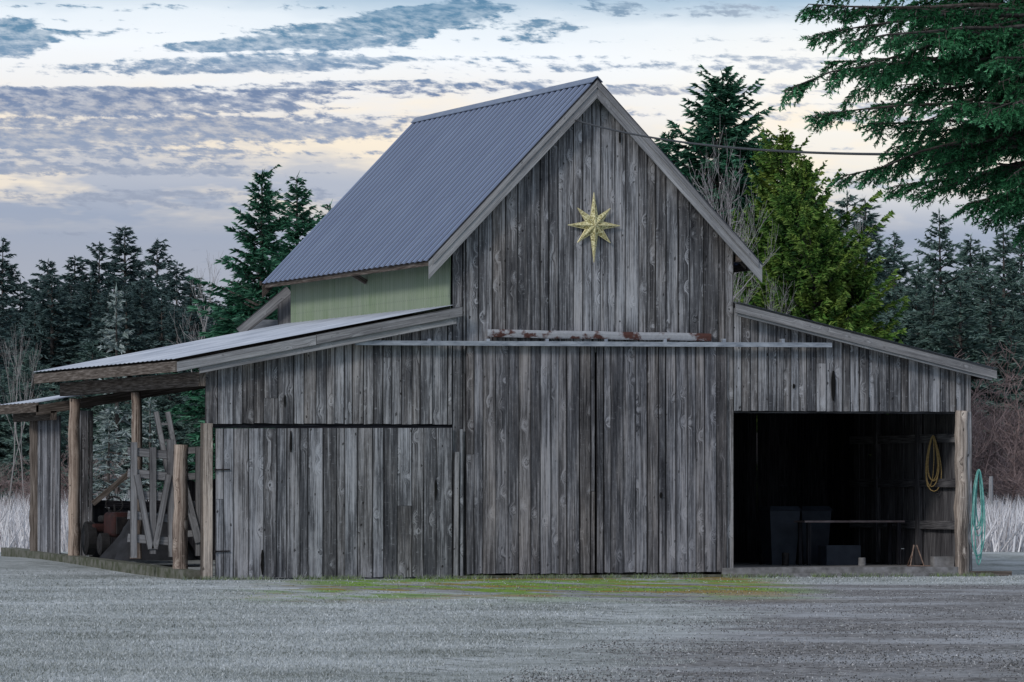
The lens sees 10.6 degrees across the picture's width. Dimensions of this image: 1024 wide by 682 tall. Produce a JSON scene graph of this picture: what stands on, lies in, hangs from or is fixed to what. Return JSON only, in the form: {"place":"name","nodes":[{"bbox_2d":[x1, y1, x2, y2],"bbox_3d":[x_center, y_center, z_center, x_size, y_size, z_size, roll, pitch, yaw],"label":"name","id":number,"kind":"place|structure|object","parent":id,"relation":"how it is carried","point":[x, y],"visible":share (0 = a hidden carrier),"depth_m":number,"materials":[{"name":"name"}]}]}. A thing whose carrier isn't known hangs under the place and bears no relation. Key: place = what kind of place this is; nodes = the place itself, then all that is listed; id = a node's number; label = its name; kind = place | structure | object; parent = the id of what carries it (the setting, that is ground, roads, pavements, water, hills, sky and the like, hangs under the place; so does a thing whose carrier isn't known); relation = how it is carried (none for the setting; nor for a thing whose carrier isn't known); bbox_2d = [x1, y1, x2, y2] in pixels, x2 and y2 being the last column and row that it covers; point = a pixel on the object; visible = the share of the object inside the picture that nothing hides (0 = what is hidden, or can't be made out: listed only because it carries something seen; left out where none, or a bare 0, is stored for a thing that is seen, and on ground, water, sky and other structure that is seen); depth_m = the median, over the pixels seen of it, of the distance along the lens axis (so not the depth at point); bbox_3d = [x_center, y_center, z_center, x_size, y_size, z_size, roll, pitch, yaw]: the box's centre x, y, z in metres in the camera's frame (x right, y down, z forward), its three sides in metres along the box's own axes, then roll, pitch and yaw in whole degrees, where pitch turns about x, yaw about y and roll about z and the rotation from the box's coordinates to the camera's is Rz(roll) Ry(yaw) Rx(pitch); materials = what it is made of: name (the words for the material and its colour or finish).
{"place":"outdoors","nodes":[
{"label":"outdoors","id":0,"kind":"place"},
{"bbox_2d":[0,548,1023,681],"bbox_3d":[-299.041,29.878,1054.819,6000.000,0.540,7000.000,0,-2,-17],"label":"ground","id":1,"kind":"structure","parent":0,"point":[1013,562],"depth_m":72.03,"materials":[{"name":"plant"}]},
{"bbox_2d":[0,461,18,508],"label":"bare shrub","id":2,"kind":"object","parent":1,"relation":"on","point":[3,483],"visible":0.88,"depth_m":156.16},
{"bbox_2d":[0,300,23,394],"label":"fir tree","id":3,"kind":"object","parent":1,"relation":"on","point":[5,313],"visible":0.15,"depth_m":220.21,"materials":[{"name":"green plant"}]},
{"bbox_2d":[0,373,26,497],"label":"fir tree","id":4,"kind":"object","parent":1,"relation":"on","point":[3,439],"visible":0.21,"depth_m":192.41,"materials":[{"name":"green plant"}]},
{"bbox_2d":[0,454,29,506],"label":"bare shrub","id":5,"kind":"object","parent":1,"relation":"on","point":[14,485],"visible":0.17,"depth_m":165.59,"materials":[{"name":"plant"}]},
{"bbox_2d":[0,237,39,331],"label":"fir tree","id":6,"kind":"object","parent":1,"relation":"on","point":[10,270],"visible":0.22,"depth_m":239.27,"materials":[{"name":"green plant"}]},
{"bbox_2d":[0,332,41,510],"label":"bare tree","id":7,"kind":"object","parent":1,"relation":"on","point":[16,401],"visible":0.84,"depth_m":149.66,"materials":[{"name":"plant"}]},
{"bbox_2d":[0,325,41,507],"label":"bare tree","id":8,"kind":"object","parent":1,"relation":"on","point":[15,401],"visible":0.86,"depth_m":160.37,"materials":[{"name":"plant"}]},
{"bbox_2d":[9,278,33,322],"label":"fir tree","id":9,"kind":"object","parent":1,"relation":"on","point":[20,304],"visible":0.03,"depth_m":248.88,"materials":[{"name":"green plant"}]},
{"bbox_2d":[0,351,51,450],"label":"fir tree","id":10,"kind":"object","parent":1,"relation":"on","point":[23,364],"visible":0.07,"depth_m":196.68,"materials":[{"name":"green plant"}]},
{"bbox_2d":[0,301,56,394],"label":"fir tree","id":11,"kind":"object","parent":1,"relation":"on","point":[28,323],"visible":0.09,"depth_m":214.13,"materials":[{"name":"green plant"}]},
{"bbox_2d":[0,313,67,475],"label":"fir tree","id":12,"kind":"object","parent":1,"relation":"on","point":[2,366],"visible":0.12,"depth_m":207.29,"materials":[{"name":"green plant"}]},
{"bbox_2d":[0,348,68,504],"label":"fir tree","id":13,"kind":"object","parent":1,"relation":"on","point":[26,437],"visible":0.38,"depth_m":186.16,"materials":[{"name":"green plant"}]},
{"bbox_2d":[10,388,69,490],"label":"fir tree","id":14,"kind":"object","parent":1,"relation":"on","point":[63,418],"visible":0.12,"depth_m":188.26,"materials":[{"name":"green plant"}]},
{"bbox_2d":[5,272,96,415],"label":"fir tree","id":15,"kind":"object","parent":1,"relation":"on","point":[52,349],"visible":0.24,"depth_m":211.40,"materials":[{"name":"green plant"}]},
{"bbox_2d":[27,259,83,338],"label":"fir tree","id":16,"kind":"object","parent":1,"relation":"on","point":[51,264],"visible":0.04,"depth_m":238.01,"materials":[{"name":"green plant"}]},
{"bbox_2d":[14,427,129,508],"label":"bare shrub","id":17,"kind":"object","parent":1,"relation":"on","point":[62,489],"visible":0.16,"depth_m":153.26,"materials":[{"name":"plant"}]},
{"bbox_2d":[43,278,100,360],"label":"fir tree","id":18,"kind":"object","parent":1,"relation":"on","point":[66,285],"visible":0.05,"depth_m":224.04,"materials":[{"name":"green plant"}]},
{"bbox_2d":[50,255,97,311],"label":"fir tree","id":19,"kind":"object","parent":1,"relation":"on","point":[79,271],"visible":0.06,"depth_m":245.72,"materials":[{"name":"green plant"}]},
{"bbox_2d":[19,279,129,395],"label":"fir tree","id":20,"kind":"object","parent":1,"relation":"on","point":[88,301],"visible":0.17,"depth_m":212.34,"materials":[{"name":"green plant"}]},
{"bbox_2d":[61,294,129,415],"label":"fir tree","id":21,"kind":"object","parent":1,"relation":"on","point":[100,325],"visible":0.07,"depth_m":208.29,"materials":[{"name":"green plant"}]},
{"bbox_2d":[79,241,127,318],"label":"fir tree","id":22,"kind":"object","parent":1,"relation":"on","point":[98,278],"visible":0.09,"depth_m":244.15,"materials":[{"name":"green plant"}]},
{"bbox_2d":[64,419,143,510],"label":"fir tree","id":23,"kind":"object","parent":1,"relation":"on","point":[108,471],"visible":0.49,"depth_m":144.90,"materials":[{"name":"green plant"}]},
{"bbox_2d":[81,496,128,555],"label":"garden tractor","id":24,"kind":"object","parent":1,"relation":"on","point":[113,524],"visible":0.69,"depth_m":108.35,"materials":[{"name":"red paint"}]},
{"bbox_2d":[43,339,176,484],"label":"fir tree","id":25,"kind":"object","parent":1,"relation":"on","point":[93,349],"visible":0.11,"depth_m":195.60,"materials":[{"name":"green plant"}]},
{"bbox_2d":[101,272,131,321],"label":"fir tree","id":26,"kind":"object","parent":1,"relation":"on","point":[120,282],"visible":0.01,"depth_m":247.06,"materials":[{"name":"green plant"}]},
{"bbox_2d":[88,378,145,485],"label":"fir tree","id":27,"kind":"object","parent":1,"relation":"on","point":[100,410],"visible":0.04,"depth_m":194.39,"materials":[{"name":"green plant"}]},
{"bbox_2d":[88,284,154,500],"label":"fir tree","id":28,"kind":"object","parent":1,"relation":"on","point":[111,414],"visible":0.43,"depth_m":164.92,"materials":[{"name":"green plant"}]},
{"bbox_2d":[88,401,163,498],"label":"fir tree","id":29,"kind":"object","parent":1,"relation":"on","point":[123,405],"visible":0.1,"depth_m":191.31,"materials":[{"name":"green plant"}]},
{"bbox_2d":[93,399,166,499],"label":"fir tree","id":30,"kind":"object","parent":1,"relation":"on","point":[130,440],"visible":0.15,"depth_m":190.17,"materials":[{"name":"green plant"}]},
{"bbox_2d":[94,289,166,420],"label":"fir tree","id":31,"kind":"object","parent":1,"relation":"on","point":[136,346],"visible":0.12,"depth_m":207.39,"materials":[{"name":"green plant"}]},
{"bbox_2d":[105,225,159,315],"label":"fir tree","id":32,"kind":"object","parent":1,"relation":"on","point":[125,248],"visible":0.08,"depth_m":251.53,"materials":[{"name":"green plant"}]},
{"bbox_2d":[96,274,170,349],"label":"fir tree","id":33,"kind":"object","parent":1,"relation":"on","point":[140,300],"visible":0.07,"depth_m":214.67,"materials":[{"name":"green plant"}]},
{"bbox_2d":[122,397,166,500],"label":"fir tree","id":34,"kind":"object","parent":1,"relation":"on","point":[145,440],"visible":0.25,"depth_m":149.89,"materials":[{"name":"green plant"}]},
{"bbox_2d":[121,267,172,321],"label":"fir tree","id":35,"kind":"object","parent":1,"relation":"on","point":[147,274],"visible":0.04,"depth_m":238.84,"materials":[{"name":"green plant"}]},
{"bbox_2d":[138,238,175,300],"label":"fir tree","id":36,"kind":"object","parent":1,"relation":"on","point":[156,262],"visible":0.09,"depth_m":243.45,"materials":[{"name":"green plant"}]},
{"bbox_2d":[144,408,177,489],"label":"fir tree","id":37,"kind":"object","parent":1,"relation":"on","point":[159,462],"visible":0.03,"depth_m":193.47,"materials":[{"name":"green plant"}]},
{"bbox_2d":[127,372,197,482],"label":"fir tree","id":38,"kind":"object","parent":1,"relation":"on","point":[167,402],"visible":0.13,"depth_m":194.39,"materials":[{"name":"green plant"}]},
{"bbox_2d":[137,296,188,402],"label":"fir tree","id":39,"kind":"object","parent":1,"relation":"on","point":[160,317],"visible":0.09,"depth_m":212.06,"materials":[{"name":"green plant"}]},
{"bbox_2d":[123,390,213,497],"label":"fir tree","id":40,"kind":"object","parent":1,"relation":"on","point":[191,467],"visible":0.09,"depth_m":187.44,"materials":[{"name":"green plant"}]},
{"bbox_2d":[136,306,202,441],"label":"fir tree","id":41,"kind":"object","parent":1,"relation":"on","point":[173,326],"visible":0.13,"depth_m":207.27,"materials":[{"name":"green plant"}]},
{"bbox_2d":[156,261,209,333],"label":"fir tree","id":42,"kind":"object","parent":1,"relation":"on","point":[180,278],"visible":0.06,"depth_m":236.61,"materials":[{"name":"green plant"}]},
{"bbox_2d":[157,277,214,371],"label":"fir tree","id":43,"kind":"object","parent":1,"relation":"on","point":[188,302],"visible":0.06,"depth_m":216.88,"materials":[{"name":"green plant"}]},
{"bbox_2d":[167,254,221,371],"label":"bare tree","id":44,"kind":"object","parent":1,"relation":"on","point":[203,323],"visible":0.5,"depth_m":193.45,"materials":[{"name":"plant"}]},
{"bbox_2d":[159,279,248,480],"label":"fir tree","id":45,"kind":"object","parent":1,"relation":"on","point":[194,410],"visible":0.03,"depth_m":164.80,"materials":[{"name":"green plant"}]},
{"bbox_2d":[157,164,300,490],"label":"fir tree","id":46,"kind":"object","parent":1,"relation":"on","point":[252,285],"visible":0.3,"depth_m":150.05,"materials":[{"name":"green plant"}]},
{"bbox_2d":[223,171,322,331],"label":"fir tree","id":47,"kind":"object","parent":1,"relation":"on","point":[296,233],"visible":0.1,"depth_m":157.97,"materials":[{"name":"green plant"}]},
{"bbox_2d":[0,76,996,579],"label":"barn","id":48,"kind":"structure","parent":1,"relation":"on","point":[464,354],"depth_m":101.69,"materials":[{"name":"grey wood"}]},
{"bbox_2d":[91,471,127,505],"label":"slanting board","id":49,"kind":"object","parent":48,"relation":"attached to","point":[109,489],"visible":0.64,"depth_m":108.10,"materials":[{"name":"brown wood"}]},
{"bbox_2d":[99,519,199,560],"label":"tarp heap","id":50,"kind":"object","parent":48,"relation":"on","point":[118,548],"visible":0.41,"depth_m":106.73,"materials":[{"name":"fabric"}]},
{"bbox_2d":[127,440,173,557],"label":"wooden gate","id":51,"kind":"structure","parent":48,"relation":"attached to","point":[152,538],"depth_m":101.14,"materials":[{"name":"grey wood"}]},
{"bbox_2d":[153,411,189,513],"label":"wooden ladder","id":52,"kind":"object","parent":48,"relation":"attached to","point":[159,424],"visible":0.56,"depth_m":101.70,"materials":[{"name":"grey wood"}]},
{"bbox_2d":[187,446,199,555],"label":"wooden gate","id":53,"kind":"structure","parent":48,"relation":"attached to","point":[194,521],"depth_m":102.83,"materials":[{"name":"grey wood"}]},
{"bbox_2d":[214,428,462,577],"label":"hinged door","id":54,"kind":"structure","parent":48,"relation":"in","point":[300,519],"depth_m":99.90,"materials":[{"name":"grey wood"}]},
{"bbox_2d":[466,346,594,574],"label":"sliding door","id":55,"kind":"structure","parent":48,"relation":"in","point":[516,395],"depth_m":101.01,"materials":[{"name":"grey wood"}]},
{"bbox_2d":[568,193,619,261],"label":"star ornament","id":56,"kind":"object","parent":48,"relation":"attached to","point":[593,225],"visible":1,"depth_m":101.47,"materials":[{"name":"gold metal"}]},
{"bbox_2d":[596,346,726,572],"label":"sliding door","id":57,"kind":"structure","parent":48,"relation":"in","point":[685,529],"depth_m":101.80,"materials":[{"name":"grey wood"}]},
{"bbox_2d":[575,120,926,155],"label":"power cable","id":58,"kind":"object","parent":48,"relation":"attached to","point":[804,152],"visible":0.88,"depth_m":70.40,"materials":[{"name":"rubber"}]},
{"bbox_2d":[757,506,800,564],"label":"waste bin","id":59,"kind":"object","parent":48,"relation":"on","point":[778,525],"visible":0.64,"depth_m":106.38,"materials":[{"name":"plastic"}]},
{"bbox_2d":[796,506,832,563],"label":"waste bin","id":60,"kind":"object","parent":48,"relation":"on","point":[820,531],"visible":0.41,"depth_m":107.41,"materials":[{"name":"plastic"}]},
{"bbox_2d":[818,545,860,564],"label":"storage crate","id":61,"kind":"object","parent":48,"relation":"on","point":[839,554],"visible":1,"depth_m":105.82,"materials":[{"name":"plastic"}]},
{"bbox_2d":[794,520,904,564],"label":"workbench","id":62,"kind":"object","parent":48,"relation":"on","point":[889,542],"visible":1,"depth_m":106.02,"materials":[{"name":"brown wood"}]},
{"bbox_2d":[925,435,941,491],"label":"rope coil","id":63,"kind":"object","parent":48,"relation":"hanging from","point":[927,458],"visible":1,"depth_m":104.80,"materials":[{"name":"fabric"}]},
{"bbox_2d":[971,469,985,565],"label":"garden hose","id":64,"kind":"object","parent":48,"relation":"attached to","point":[982,521],"visible":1,"depth_m":103.66,"materials":[{"name":"rubber"}]},
{"bbox_2d":[190,582,1023,681],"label":"gravel drive","id":65,"kind":"structure","parent":1,"relation":"on","point":[972,604],"depth_m":63.62,"materials":[{"name":"gravel"}]},
{"bbox_2d":[654,123,714,185],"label":"fir tree","id":66,"kind":"object","parent":1,"relation":"on","point":[667,152],"visible":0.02,"depth_m":158.19,"materials":[{"name":"green plant"}]},
{"bbox_2d":[656,63,801,251],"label":"fir tree","id":67,"kind":"object","parent":1,"relation":"on","point":[714,116],"visible":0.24,"depth_m":149.98,"materials":[{"name":"green plant"}]},
{"bbox_2d":[688,125,779,299],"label":"bare tree","id":68,"kind":"object","parent":1,"relation":"on","point":[724,197],"visible":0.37,"depth_m":140.29,"materials":[{"name":"plant"}]},
{"bbox_2d":[731,197,766,301],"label":"cedar tree","id":69,"kind":"object","parent":1,"relation":"on","point":[754,223],"visible":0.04,"depth_m":146.78,"materials":[{"name":"green plant"}]},
{"bbox_2d":[733,274,795,312],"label":"bare tree","id":70,"kind":"object","parent":1,"relation":"on","point":[746,299],"visible":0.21,"depth_m":137.99,"materials":[{"name":"plant"}]},
{"bbox_2d":[733,168,870,318],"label":"cedar tree","id":71,"kind":"object","parent":1,"relation":"on","point":[790,206],"visible":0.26,"depth_m":142.86,"materials":[{"name":"green plant"}]},
{"bbox_2d":[735,124,889,305],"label":"cedar tree","id":72,"kind":"object","parent":1,"relation":"on","point":[766,162],"visible":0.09,"depth_m":145.85,"materials":[{"name":"green plant"}]},
{"bbox_2d":[756,208,906,343],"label":"cedar tree","id":73,"kind":"object","parent":1,"relation":"on","point":[823,282],"visible":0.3,"depth_m":141.87,"materials":[{"name":"green plant"}]},
{"bbox_2d":[755,153,909,326],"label":"cedar tree","id":74,"kind":"object","parent":1,"relation":"on","point":[802,175],"visible":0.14,"depth_m":143.70,"materials":[{"name":"green plant"}]},
{"bbox_2d":[827,191,897,319],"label":"fir tree","id":75,"kind":"object","parent":1,"relation":"on","point":[840,212],"visible":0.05,"depth_m":204.98,"materials":[{"name":"green plant"}]},
{"bbox_2d":[833,244,909,340],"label":"cedar tree","id":76,"kind":"object","parent":1,"relation":"on","point":[861,293],"visible":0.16,"depth_m":143.70,"materials":[{"name":"green plant"}]},
{"bbox_2d":[843,198,911,341],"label":"fir tree","id":77,"kind":"object","parent":1,"relation":"on","point":[870,221],"visible":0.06,"depth_m":184.73,"materials":[{"name":"green plant"}]},
{"bbox_2d":[868,284,907,335],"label":"fir tree","id":78,"kind":"object","parent":1,"relation":"on","point":[882,317],"visible":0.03,"depth_m":178.31,"materials":[{"name":"green plant"}]},
{"bbox_2d":[777,0,1023,253],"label":"spruce tree","id":79,"kind":"object","parent":1,"relation":"on","point":[988,133],"visible":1,"depth_m":44.77,"materials":[{"name":"green plant"}]},
{"bbox_2d":[868,232,949,324],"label":"fir tree","id":80,"kind":"object","parent":1,"relation":"on","point":[904,263],"visible":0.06,"depth_m":189.95,"materials":[{"name":"green plant"}]},
{"bbox_2d":[887,271,952,348],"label":"fir tree","id":81,"kind":"object","parent":1,"relation":"on","point":[919,280],"visible":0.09,"depth_m":183.38,"materials":[{"name":"green plant"}]},
{"bbox_2d":[906,311,951,351],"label":"fir tree","id":82,"kind":"object","parent":1,"relation":"on","point":[925,322],"visible":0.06,"depth_m":179.66,"materials":[{"name":"green plant"}]},
{"bbox_2d":[913,209,991,347],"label":"fir tree","id":83,"kind":"object","parent":1,"relation":"on","point":[935,264],"visible":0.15,"depth_m":195.09,"materials":[{"name":"green plant"}]},
{"bbox_2d":[896,276,1020,498],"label":"fir tree","id":84,"kind":"object","parent":1,"relation":"on","point":[928,296],"visible":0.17,"depth_m":179.88,"materials":[{"name":"green plant"}]},
{"bbox_2d":[932,233,988,315],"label":"fir tree","id":85,"kind":"object","parent":1,"relation":"on","point":[968,247],"visible":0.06,"depth_m":215.04,"materials":[{"name":"green plant"}]},
{"bbox_2d":[914,282,1023,505],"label":"fir tree","id":86,"kind":"object","parent":1,"relation":"on","point":[969,325],"visible":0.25,"depth_m":178.25,"materials":[{"name":"green plant"}]},
{"bbox_2d":[936,400,1022,493],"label":"bare shrub","id":87,"kind":"object","parent":1,"relation":"on","point":[995,433],"visible":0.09,"depth_m":150.24,"materials":[{"name":"plant"}]},
{"bbox_2d":[946,269,1023,429],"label":"fir tree","id":88,"kind":"object","parent":1,"relation":"on","point":[996,311],"visible":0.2,"depth_m":182.49,"materials":[{"name":"green plant"}]},
{"bbox_2d":[954,248,1023,342],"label":"fir tree","id":89,"kind":"object","parent":1,"relation":"on","point":[982,258],"visible":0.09,"depth_m":200.10,"materials":[{"name":"green plant"}]},
{"bbox_2d":[970,571,1011,575],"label":"timber beam","id":90,"kind":"structure","parent":1,"relation":"on","point":[1003,573],"depth_m":103.20,"materials":[{"name":"brown wood"}]},
{"bbox_2d":[962,226,1023,370],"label":"fir tree","id":91,"kind":"object","parent":1,"relation":"on","point":[1016,300],"visible":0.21,"depth_m":190.02,"materials":[{"name":"green plant"}]},
{"bbox_2d":[971,348,1023,513],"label":"bare shrub","id":92,"kind":"object","parent":1,"relation":"on","point":[981,441],"visible":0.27,"depth_m":148.48,"materials":[{"name":"plant"}]},
{"bbox_2d":[971,339,1023,507],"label":"bare shrub","id":93,"kind":"object","parent":1,"relation":"on","point":[984,403],"visible":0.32,"depth_m":150.58,"materials":[{"name":"plant"}]},
{"bbox_2d":[971,356,1023,503],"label":"bare shrub","id":94,"kind":"object","parent":1,"relation":"on","point":[988,420],"visible":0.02,"depth_m":160.07,"materials":[{"name":"plant"}]},
{"bbox_2d":[972,371,1023,507],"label":"bare shrub","id":95,"kind":"object","parent":1,"relation":"on","point":[1018,484],"visible":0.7,"depth_m":144.93,"materials":[{"name":"plant"}]},
{"bbox_2d":[976,402,1023,506],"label":"bare shrub","id":96,"kind":"object","parent":1,"relation":"on","point":[1003,454],"visible":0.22,"depth_m":152.06,"materials":[{"name":"plant"}]},
{"bbox_2d":[979,336,1023,502],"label":"fir tree","id":97,"kind":"object","parent":1,"relation":"on","point":[1022,381],"visible":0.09,"depth_m":180.03,"materials":[{"name":"green plant"}]},
{"bbox_2d":[985,306,1023,411],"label":"fir tree","id":98,"kind":"object","parent":1,"relation":"on","point":[1010,318],"visible":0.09,"depth_m":188.38,"materials":[{"name":"green plant"}]},
{"bbox_2d":[992,218,1023,359],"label":"fir tree","id":99,"kind":"object","parent":1,"relation":"on","point":[1020,259],"visible":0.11,"depth_m":200.09,"materials":[{"name":"green plant"}]},
{"bbox_2d":[0,489,1023,551],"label":"field grass","id":100,"kind":"structure","parent":0,"point":[1004,530],"depth_m":123.22,"materials":[{"name":"plant"}]},
{"bbox_2d":[0,0,1023,322],"label":"sky","id":101,"kind":"structure","parent":0,"point":[154,118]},
{"bbox_2d":[930,556,953,566],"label":"cinder block","id":102,"kind":"object","parent":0,"point":[941,561],"depth_m":103.81,"materials":[{"name":"concrete"}]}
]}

